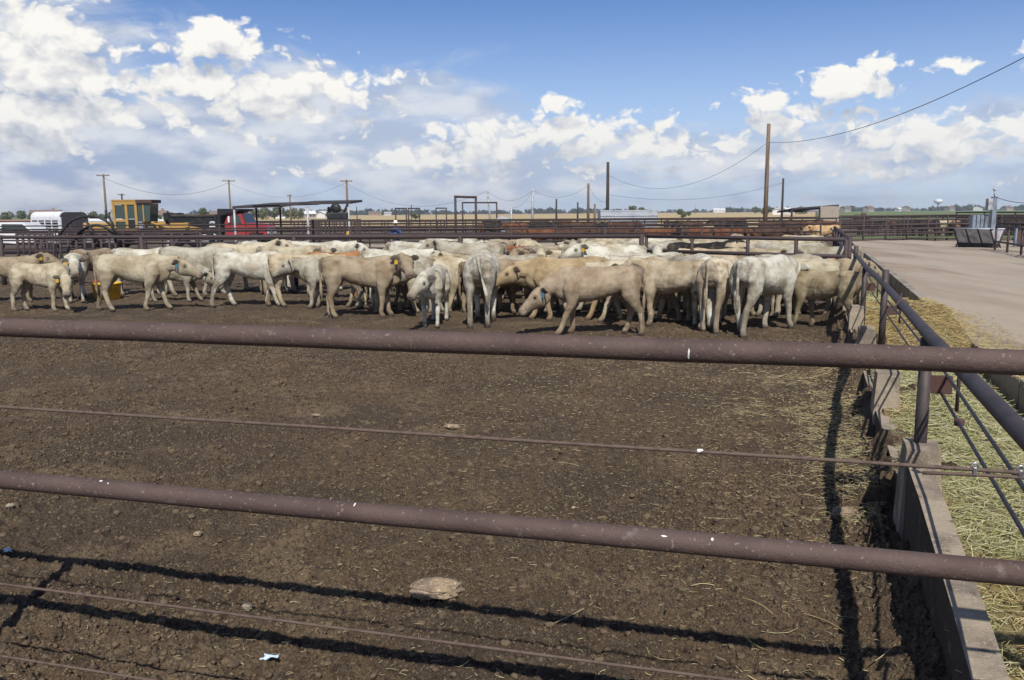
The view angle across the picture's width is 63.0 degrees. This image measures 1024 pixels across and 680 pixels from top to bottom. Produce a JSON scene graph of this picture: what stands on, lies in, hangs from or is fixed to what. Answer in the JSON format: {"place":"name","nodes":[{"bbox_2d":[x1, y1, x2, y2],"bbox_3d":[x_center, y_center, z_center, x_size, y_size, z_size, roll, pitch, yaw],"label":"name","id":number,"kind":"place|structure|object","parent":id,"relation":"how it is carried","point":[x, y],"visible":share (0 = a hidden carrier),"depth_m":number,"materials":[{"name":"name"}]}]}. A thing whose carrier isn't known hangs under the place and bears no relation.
{"place":"outdoors","nodes":[
{"label":"outdoors","id":0,"kind":"place"},
{"bbox_2d":[364,243,554,246],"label":"alley path","id":1,"kind":"structure","parent":0,"point":[383,245],"depth_m":57.19,"materials":[{"name":"soil"}]},
{"bbox_2d":[0,271,956,679],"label":"pen ground","id":2,"kind":"structure","parent":0,"point":[924,645],"depth_m":6.18,"materials":[{"name":"soil"}]},
{"bbox_2d":[0,252,62,301],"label":"cow","id":3,"kind":"object","parent":2,"relation":"on","point":[36,258],"visible":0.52,"depth_m":21.11},
{"bbox_2d":[8,262,78,311],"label":"cow","id":4,"kind":"object","parent":2,"relation":"on","point":[52,277],"visible":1,"depth_m":18.94},
{"bbox_2d":[60,253,86,302],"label":"cow","id":5,"kind":"object","parent":2,"relation":"on","point":[74,263],"visible":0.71,"depth_m":20.83},
{"bbox_2d":[58,233,110,257],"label":"alley gate","id":6,"kind":"structure","parent":2,"relation":"on","point":[84,243],"depth_m":33.80,"materials":[{"name":"metal"}]},
{"bbox_2d":[58,215,118,242],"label":"pipe arch","id":7,"kind":"structure","parent":6,"relation":"attached to","point":[113,231],"depth_m":33.15,"materials":[{"name":"black paint"}]},
{"bbox_2d":[69,248,112,297],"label":"cow","id":8,"kind":"object","parent":2,"relation":"on","point":[88,255],"visible":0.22,"depth_m":22.54},
{"bbox_2d":[90,280,121,299],"bbox_3d":[-10.576,-1.334,21.823,0.770,0.510,0.740,0,9,0],"label":"stock tub","id":9,"kind":"object","parent":2,"relation":"on","point":[114,291],"visible":0.62,"depth_m":21.65,"materials":[{"name":"yellow"}]},
{"bbox_2d":[111,247,170,295],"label":"cow","id":10,"kind":"object","parent":2,"relation":"on","point":[124,251],"visible":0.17,"depth_m":22.66},
{"bbox_2d":[93,253,203,311],"bbox_3d":[-8.350,-1.318,19.166,2.538,1.325,0.618,-1,9,-2],"label":"cow","id":11,"kind":"object","parent":2,"relation":"on","point":[148,271],"visible":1,"depth_m":18.95},
{"bbox_2d":[114,232,201,247],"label":"alley gate","id":12,"kind":"structure","parent":2,"relation":"on","point":[172,243],"depth_m":33.55,"materials":[{"name":"metal"}]},
{"bbox_2d":[149,260,223,301],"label":"cow","id":13,"kind":"object","parent":2,"relation":"on","point":[188,281],"visible":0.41,"depth_m":20.94},
{"bbox_2d":[158,246,238,296],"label":"cow","id":14,"kind":"object","parent":2,"relation":"on","point":[201,255],"visible":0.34,"depth_m":22.26},
{"bbox_2d":[209,251,281,306],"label":"cow","id":15,"kind":"object","parent":2,"relation":"on","point":[227,266],"visible":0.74,"depth_m":19.63},
{"bbox_2d":[206,238,295,293],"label":"cow","id":16,"kind":"object","parent":2,"relation":"on","point":[247,248],"visible":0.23,"depth_m":22.69},
{"bbox_2d":[237,240,308,290],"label":"cow","id":17,"kind":"object","parent":2,"relation":"on","point":[246,285],"visible":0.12,"depth_m":23.73},
{"bbox_2d":[256,245,336,296],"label":"cow","id":18,"kind":"object","parent":2,"relation":"on","point":[306,249],"visible":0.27,"depth_m":22.06},
{"bbox_2d":[266,253,346,306],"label":"cow","id":19,"kind":"object","parent":2,"relation":"on","point":[275,260],"visible":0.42,"depth_m":19.59},
{"bbox_2d":[271,256,366,308],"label":"cow","id":20,"kind":"object","parent":2,"relation":"on","point":[306,268],"visible":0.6,"depth_m":19.26},
{"bbox_2d":[287,240,368,292],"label":"cow","id":21,"kind":"object","parent":2,"relation":"on","point":[344,247],"visible":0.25,"depth_m":23.38},
{"bbox_2d":[306,251,363,299],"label":"cow","id":22,"kind":"object","parent":2,"relation":"on","point":[353,253],"visible":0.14,"depth_m":21.16},
{"bbox_2d":[318,252,418,318],"bbox_3d":[-2.921,-1.137,17.491,2.181,1.388,0.905,2,9,15],"label":"cow","id":23,"kind":"object","parent":2,"relation":"on","point":[382,274],"visible":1,"depth_m":17.33},
{"bbox_2d":[345,285,406,307],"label":"cow","id":24,"kind":"object","parent":2,"relation":"on","point":[353,291],"visible":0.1,"depth_m":19.56},
{"bbox_2d":[360,248,439,299],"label":"cow","id":25,"kind":"object","parent":2,"relation":"on","point":[366,253],"visible":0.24,"depth_m":21.03},
{"bbox_2d":[372,257,435,314],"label":"cow","id":26,"kind":"object","parent":2,"relation":"on","point":[421,264],"visible":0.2,"depth_m":18.09},
{"bbox_2d":[385,241,457,290],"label":"cow","id":27,"kind":"object","parent":2,"relation":"on","point":[397,245],"visible":0.12,"depth_m":23.26},
{"bbox_2d":[407,264,450,327],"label":"cow","id":28,"kind":"object","parent":2,"relation":"on","point":[433,283],"visible":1,"depth_m":15.86},
{"bbox_2d":[398,257,466,312],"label":"cow","id":29,"kind":"object","parent":2,"relation":"on","point":[451,265],"visible":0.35,"depth_m":18.20},
{"bbox_2d":[404,255,460,308],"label":"cow","id":30,"kind":"object","parent":2,"relation":"on","point":[409,304],"visible":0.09,"depth_m":19.19},
{"bbox_2d":[409,577,464,600],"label":"flat stone","id":31,"kind":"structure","parent":2,"relation":"on","point":[443,589],"depth_m":4.70,"materials":[{"name":"stone"}]},
{"bbox_2d":[6,330,891,679],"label":"straw litter","id":32,"kind":"object","parent":2,"relation":"on","point":[834,448],"visible":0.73,"depth_m":7.14,"materials":[{"name":"beige plant"}]},
{"bbox_2d":[417,238,506,254],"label":"cow","id":33,"kind":"object","parent":2,"relation":"on","point":[437,244],"visible":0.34,"depth_m":22.89},
{"bbox_2d":[429,251,505,301],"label":"cow","id":34,"kind":"object","parent":2,"relation":"on","point":[442,253],"visible":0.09,"depth_m":20.44},
{"bbox_2d":[463,250,500,328],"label":"cow","id":35,"kind":"object","parent":2,"relation":"on","point":[482,269],"visible":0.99,"depth_m":15.69},
{"bbox_2d":[458,259,517,313],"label":"cow","id":36,"kind":"object","parent":2,"relation":"on","point":[512,291],"visible":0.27,"depth_m":18.10},
{"bbox_2d":[0,318,1023,679],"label":"pipe fence","id":37,"kind":"object","parent":2,"relation":"on","point":[934,358],"visible":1,"depth_m":2.74,"materials":[{"name":"metal"}]},
{"bbox_2d":[488,239,541,247],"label":"cow","id":38,"kind":"object","parent":2,"relation":"on","point":[525,242],"visible":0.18,"depth_m":29.07},
{"bbox_2d":[492,253,544,259],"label":"cow","id":39,"kind":"object","parent":2,"relation":"on","point":[517,257],"visible":0.16,"depth_m":20.40},
{"bbox_2d":[505,246,532,292],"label":"cow","id":40,"kind":"object","parent":2,"relation":"on","point":[522,251],"visible":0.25,"depth_m":22.37},
{"bbox_2d":[480,258,560,315],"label":"cow","id":41,"kind":"object","parent":2,"relation":"on","point":[503,264],"visible":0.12,"depth_m":17.64},
{"bbox_2d":[529,245,552,256],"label":"cow","id":42,"kind":"object","parent":2,"relation":"on","point":[545,251],"visible":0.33,"depth_m":21.19},
{"bbox_2d":[493,256,609,320],"bbox_3d":[0.766,-1.027,16.853,2.497,1.308,0.622,-1,9,-3],"label":"cow","id":43,"kind":"object","parent":2,"relation":"on","point":[534,272],"visible":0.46,"depth_m":16.65},
{"bbox_2d":[518,264,645,335],"bbox_3d":[1.239,-0.696,14.808,2.264,1.264,0.608,0,9,0],"label":"cow","id":44,"kind":"object","parent":2,"relation":"on","point":[571,286],"visible":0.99,"depth_m":14.64},
{"bbox_2d":[558,242,646,300],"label":"cow","id":45,"kind":"object","parent":2,"relation":"on","point":[577,250],"visible":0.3,"depth_m":20.31},
{"bbox_2d":[561,243,647,253],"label":"cow","id":46,"kind":"object","parent":2,"relation":"on","point":[565,248],"visible":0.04,"depth_m":21.33},
{"bbox_2d":[583,254,661,309],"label":"cow","id":47,"kind":"object","parent":2,"relation":"on","point":[613,257],"visible":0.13,"depth_m":18.44},
{"bbox_2d":[584,260,681,322],"bbox_3d":[2.141,-0.965,16.575,2.398,1.252,0.584,0,9,4],"label":"cow","id":48,"kind":"object","parent":2,"relation":"on","point":[672,298],"visible":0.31,"depth_m":16.46},
{"bbox_2d":[609,252,683,302],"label":"cow","id":49,"kind":"object","parent":2,"relation":"on","point":[635,253],"visible":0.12,"depth_m":19.82},
{"bbox_2d":[647,243,667,253],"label":"cow","id":50,"kind":"object","parent":2,"relation":"on","point":[653,248],"visible":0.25,"depth_m":21.90},
{"bbox_2d":[611,258,706,328],"bbox_3d":[2.862,-0.878,15.783,2.018,1.305,1.030,0,9,6],"label":"cow","id":51,"kind":"object","parent":2,"relation":"on","point":[666,277],"visible":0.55,"depth_m":15.65},
{"bbox_2d":[667,255,699,323],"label":"cow","id":52,"kind":"object","parent":2,"relation":"on","point":[686,311],"visible":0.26,"depth_m":16.52},
{"bbox_2d":[501,462,895,679],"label":"long straw","id":53,"kind":"object","parent":2,"relation":"on","point":[746,635],"visible":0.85,"depth_m":4.31,"materials":[{"name":"plant"}]},
{"bbox_2d":[690,253,715,327],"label":"cow","id":54,"kind":"object","parent":2,"relation":"on","point":[711,303],"visible":0.25,"depth_m":15.25},
{"bbox_2d":[667,240,745,249],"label":"cow","id":55,"kind":"object","parent":2,"relation":"on","point":[675,246],"visible":0.17,"depth_m":22.95},
{"bbox_2d":[678,247,743,256],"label":"cow","id":56,"kind":"object","parent":2,"relation":"on","point":[726,249],"visible":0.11,"depth_m":21.76},
{"bbox_2d":[695,255,738,333],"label":"cow","id":57,"kind":"object","parent":2,"relation":"on","point":[714,272],"visible":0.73,"depth_m":14.78},
{"bbox_2d":[559,362,885,555],"bbox_3d":[2.330,0.601,9.405,2.976,0.365,8.886,3,9,19],"label":"chaff","id":58,"kind":"object","parent":2,"relation":"on","point":[791,440],"visible":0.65,"depth_m":8.13,"materials":[{"name":"plant"}]},
{"bbox_2d":[721,256,775,320],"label":"cow","id":59,"kind":"object","parent":2,"relation":"on","point":[758,312],"visible":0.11,"depth_m":17.06},
{"bbox_2d":[725,241,793,247],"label":"cow","id":60,"kind":"object","parent":2,"relation":"on","point":[738,244],"visible":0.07,"depth_m":22.85},
{"bbox_2d":[733,247,791,256],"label":"cow","id":61,"kind":"object","parent":2,"relation":"on","point":[761,250],"visible":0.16,"depth_m":21.62},
{"bbox_2d":[729,254,809,337],"bbox_3d":[4.754,-0.859,15.266,2.669,1.398,0.665,-9,12,-43],"label":"cow","id":62,"kind":"object","parent":2,"relation":"on","point":[768,277],"visible":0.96,"depth_m":14.65},
{"bbox_2d":[741,257,821,315],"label":"cow","id":63,"kind":"object","parent":2,"relation":"on","point":[752,312],"visible":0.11,"depth_m":17.54},
{"bbox_2d":[750,242,827,248],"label":"cow","id":64,"kind":"object","parent":2,"relation":"on","point":[770,245],"visible":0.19,"depth_m":22.07},
{"bbox_2d":[754,253,826,307],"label":"cow","id":65,"kind":"object","parent":2,"relation":"on","point":[807,256],"visible":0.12,"depth_m":18.88},
{"bbox_2d":[771,259,842,318],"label":"cow","id":66,"kind":"object","parent":2,"relation":"on","point":[828,265],"visible":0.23,"depth_m":16.81},
{"bbox_2d":[760,269,867,326],"bbox_3d":[5.584,-0.769,15.558,0.585,1.114,2.171,-7,11,-37],"label":"cow","id":67,"kind":"object","parent":2,"relation":"on","point":[813,285],"visible":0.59,"depth_m":15.22},
{"bbox_2d":[781,245,862,258],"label":"cow","id":68,"kind":"object","parent":2,"relation":"on","point":[820,250],"visible":0.2,"depth_m":21.04},
{"bbox_2d":[791,258,881,313],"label":"cow","id":69,"kind":"object","parent":2,"relation":"on","point":[852,264],"visible":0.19,"depth_m":17.85},
{"bbox_2d":[831,506,857,516],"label":"flat stone","id":70,"kind":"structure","parent":2,"relation":"on","point":[847,510],"depth_m":5.93,"materials":[{"name":"stone"}]},
{"bbox_2d":[0,0,1023,215],"label":"sky","id":71,"kind":"structure","parent":0,"point":[422,104],"materials":[{"name":"blue"}]},
{"bbox_2d":[4,209,1021,256],"bbox_3d":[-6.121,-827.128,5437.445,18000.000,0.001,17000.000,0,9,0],"label":"ground","id":72,"kind":"structure","parent":0,"point":[14,254],"depth_m":72.17,"materials":[{"name":"brown soil"}]},
{"bbox_2d":[15,233,55,256],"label":"alley gate","id":73,"kind":"structure","parent":72,"relation":"on","point":[35,243],"depth_m":34.20,"materials":[{"name":"metal"}]},
{"bbox_2d":[0,222,70,248],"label":"pickup truck","id":74,"kind":"object","parent":72,"relation":"on","point":[17,224],"visible":0.21,"depth_m":50.72,"materials":[{"name":"white paint"}]},
{"bbox_2d":[30,211,88,245],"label":"stock trailer","id":75,"kind":"object","parent":72,"relation":"on","point":[54,218],"visible":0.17,"depth_m":58.08,"materials":[{"name":"white paint"}]},
{"bbox_2d":[79,200,222,247],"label":"road grader","id":76,"kind":"object","parent":72,"relation":"on","point":[122,212],"visible":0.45,"depth_m":53.67,"materials":[{"name":"yellow paint"}]},
{"bbox_2d":[163,209,275,246],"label":"dump truck","id":77,"kind":"object","parent":72,"relation":"on","point":[223,216],"visible":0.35,"depth_m":56.37,"materials":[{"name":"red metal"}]},
{"bbox_2d":[250,208,271,219],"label":"tree","id":78,"kind":"object","parent":72,"relation":"on","point":[262,214],"visible":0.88,"depth_m":344.62,"materials":[{"name":"green plant"}]},
{"bbox_2d":[0,234,643,288],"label":"pipe fence","id":79,"kind":"object","parent":72,"relation":"on","point":[141,238],"visible":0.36,"depth_m":24.04,"materials":[{"name":"brown metal"}]},
{"bbox_2d":[645,235,848,304],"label":"pipe gate","id":80,"kind":"structure","parent":79,"relation":"attached to","point":[845,240],"depth_m":20.16,"materials":[{"name":"brown metal"}]},
{"bbox_2d":[310,203,361,242],"bbox_3d":[-8.123,-4.988,38.659,2.180,2.620,1.025,-1,9,-3],"label":"squeeze chute","id":81,"kind":"object","parent":72,"relation":"on","point":[335,208],"visible":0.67,"depth_m":38.24,"materials":[{"name":"black paint"}]},
{"bbox_2d":[0,226,803,257],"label":"pipe fence","id":82,"kind":"object","parent":72,"relation":"on","point":[349,229],"visible":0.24,"depth_m":34.69,"materials":[{"name":"brown metal"}]},
{"bbox_2d":[0,223,821,256],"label":"pipe fence","id":83,"kind":"object","parent":72,"relation":"on","point":[555,226],"visible":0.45,"depth_m":39.82,"materials":[{"name":"brown metal"}]},
{"bbox_2d":[0,219,822,247],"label":"pipe fence","id":84,"kind":"object","parent":72,"relation":"on","point":[444,223],"visible":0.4,"depth_m":50.11,"materials":[{"name":"brown metal"}]},
{"bbox_2d":[454,195,476,231],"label":"gate arch","id":85,"kind":"structure","parent":72,"relation":"on","point":[455,208],"depth_m":63.14,"materials":[{"name":"metal"}]},
{"bbox_2d":[138,218,836,246],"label":"pipe fence","id":86,"kind":"object","parent":72,"relation":"on","point":[541,220],"visible":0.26,"depth_m":60.70,"materials":[{"name":"brown metal"}]},
{"bbox_2d":[159,217,943,234],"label":"pipe fence","id":87,"kind":"object","parent":72,"relation":"on","point":[537,219],"visible":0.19,"depth_m":78.23,"materials":[{"name":"brown metal"}]},
{"bbox_2d":[554,229,594,244],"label":"cow","id":88,"kind":"object","parent":72,"relation":"on","point":[572,230],"visible":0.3,"depth_m":45.45},
{"bbox_2d":[134,216,1023,241],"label":"pipe fence","id":89,"kind":"object","parent":72,"relation":"on","point":[598,219],"visible":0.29,"depth_m":69.30,"materials":[{"name":"brown metal"}]},
{"bbox_2d":[597,210,658,226],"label":"storage container","id":90,"kind":"object","parent":72,"relation":"on","point":[627,214],"visible":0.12,"depth_m":79.89,"materials":[{"name":"metal"}]},
{"bbox_2d":[712,229,757,235],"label":"cow","id":91,"kind":"object","parent":72,"relation":"on","point":[726,234],"visible":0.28,"depth_m":44.45},
{"bbox_2d":[763,123,770,222],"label":"utility pole","id":92,"kind":"object","parent":72,"relation":"on","point":[766,189],"visible":0.79,"depth_m":64.72,"materials":[{"name":"brown wood"}]},
{"bbox_2d":[769,57,1023,142],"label":"power line","id":93,"kind":"object","parent":92,"relation":"attached to","point":[909,110],"visible":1,"depth_m":41.21,"materials":[{"name":"black paint"}]},
{"bbox_2d":[752,226,796,235],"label":"cow","id":94,"kind":"object","parent":72,"relation":"on","point":[771,229],"visible":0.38,"depth_m":45.44},
{"bbox_2d":[777,204,838,234],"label":"loafing shed","id":95,"kind":"structure","parent":72,"relation":"on","point":[826,211],"depth_m":71.16,"materials":[{"name":"beige metal"}]},
{"bbox_2d":[800,225,840,236],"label":"cow","id":96,"kind":"object","parent":72,"relation":"on","point":[825,230],"visible":0.49,"depth_m":49.43},
{"bbox_2d":[833,226,851,258],"bbox_3d":[9.921,-2.464,25.362,0.098,1.777,13.899,3,9,19],"label":"pipe fence","id":97,"kind":"object","parent":72,"relation":"on","point":[837,232],"visible":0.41,"depth_m":23.93,"materials":[{"name":"metal"}]},
{"bbox_2d":[839,214,989,240],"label":"pipe fence","id":98,"kind":"object","parent":72,"relation":"on","point":[906,229],"visible":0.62,"depth_m":54.75,"materials":[{"name":"brown metal"}]},
{"bbox_2d":[826,243,1009,679],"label":"feed bunk","id":99,"kind":"object","parent":72,"relation":"on","point":[922,520],"visible":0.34,"depth_m":4.44,"materials":[{"name":"concrete"}]},
{"bbox_2d":[830,228,1023,537],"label":"feed fence","id":100,"kind":"object","parent":99,"relation":"on","point":[1008,418],"visible":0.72,"depth_m":5.39,"materials":[{"name":"brown metal"}]},
{"bbox_2d":[828,246,1023,678],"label":"hay bed","id":101,"kind":"object","parent":72,"relation":"on","point":[1015,589],"visible":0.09,"depth_m":5.48,"materials":[{"name":"plant"}]},
{"bbox_2d":[840,214,1023,240],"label":"pipe fence","id":102,"kind":"object","parent":72,"relation":"on","point":[903,227],"visible":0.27,"depth_m":62.04,"materials":[{"name":"brown metal"}]},
{"bbox_2d":[845,294,1023,679],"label":"green hay","id":103,"kind":"object","parent":72,"relation":"on","point":[975,407],"visible":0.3,"depth_m":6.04,"materials":[{"name":"plant"}]},
{"bbox_2d":[855,245,1023,416],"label":"kerb","id":104,"kind":"structure","parent":72,"relation":"on","point":[1012,387],"depth_m":11.02,"materials":[{"name":"concrete"}]},
{"bbox_2d":[954,211,1023,239],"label":"pipe fence","id":105,"kind":"object","parent":72,"relation":"on","point":[1014,217],"visible":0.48,"depth_m":60.50,"materials":[{"name":"metal"}]},
{"bbox_2d":[994,225,1023,254],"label":"pipe fence","id":106,"kind":"object","parent":72,"relation":"on","point":[1007,243],"visible":0.76,"depth_m":37.37,"materials":[{"name":"metal"}]},
{"bbox_2d":[254,212,814,228],"bbox_3d":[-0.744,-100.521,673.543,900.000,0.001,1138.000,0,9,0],"label":"wheat field","id":107,"kind":"structure","parent":0,"point":[571,215],"depth_m":396.47,"materials":[{"name":"plant"}]},
{"bbox_2d":[817,210,1023,226],"bbox_3d":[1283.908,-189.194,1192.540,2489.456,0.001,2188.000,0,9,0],"label":"grass field","id":108,"kind":"structure","parent":0,"point":[914,212],"depth_m":511.48,"materials":[{"name":"green plant"}]},
{"bbox_2d":[0,204,1023,216],"bbox_3d":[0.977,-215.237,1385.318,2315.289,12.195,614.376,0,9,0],"label":"treeline","id":109,"kind":"object","parent":108,"relation":"on","point":[969,207],"visible":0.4,"depth_m":1174.52,"materials":[{"name":"green plant"}]},
{"bbox_2d":[852,235,1013,238],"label":"grass verge","id":110,"kind":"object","parent":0,"point":[877,237],"depth_m":57.35,"materials":[{"name":"plant"}]},
{"bbox_2d":[852,240,1023,349],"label":"road","id":111,"kind":"structure","parent":0,"point":[989,282],"depth_m":24.52,"materials":[{"name":"grey concrete"}]},
{"bbox_2d":[919,297,1023,386],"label":"spilled feed","id":112,"kind":"object","parent":111,"relation":"on","point":[978,338],"visible":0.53,"depth_m":12.83,"materials":[{"name":"plant"}]},
{"bbox_2d":[953,228,1005,247],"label":"bulk feeder","id":113,"kind":"object","parent":111,"relation":"on","point":[976,237],"visible":0.9,"depth_m":42.41,"materials":[{"name":"metal"}]},
{"bbox_2d":[970,188,1023,246],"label":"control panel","id":114,"kind":"object","parent":111,"relation":"on","point":[978,221],"visible":0.73,"depth_m":45.45,"materials":[{"name":"metal"}]},
{"label":"alley path","id":115,"kind":"structure","parent":0,"visible":0},
{"bbox_2d":[232,200,361,241],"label":"shade shelter","id":116,"kind":"object","parent":115,"relation":"on","point":[271,205],"visible":0.65,"depth_m":43.45,"materials":[{"name":"metal"}]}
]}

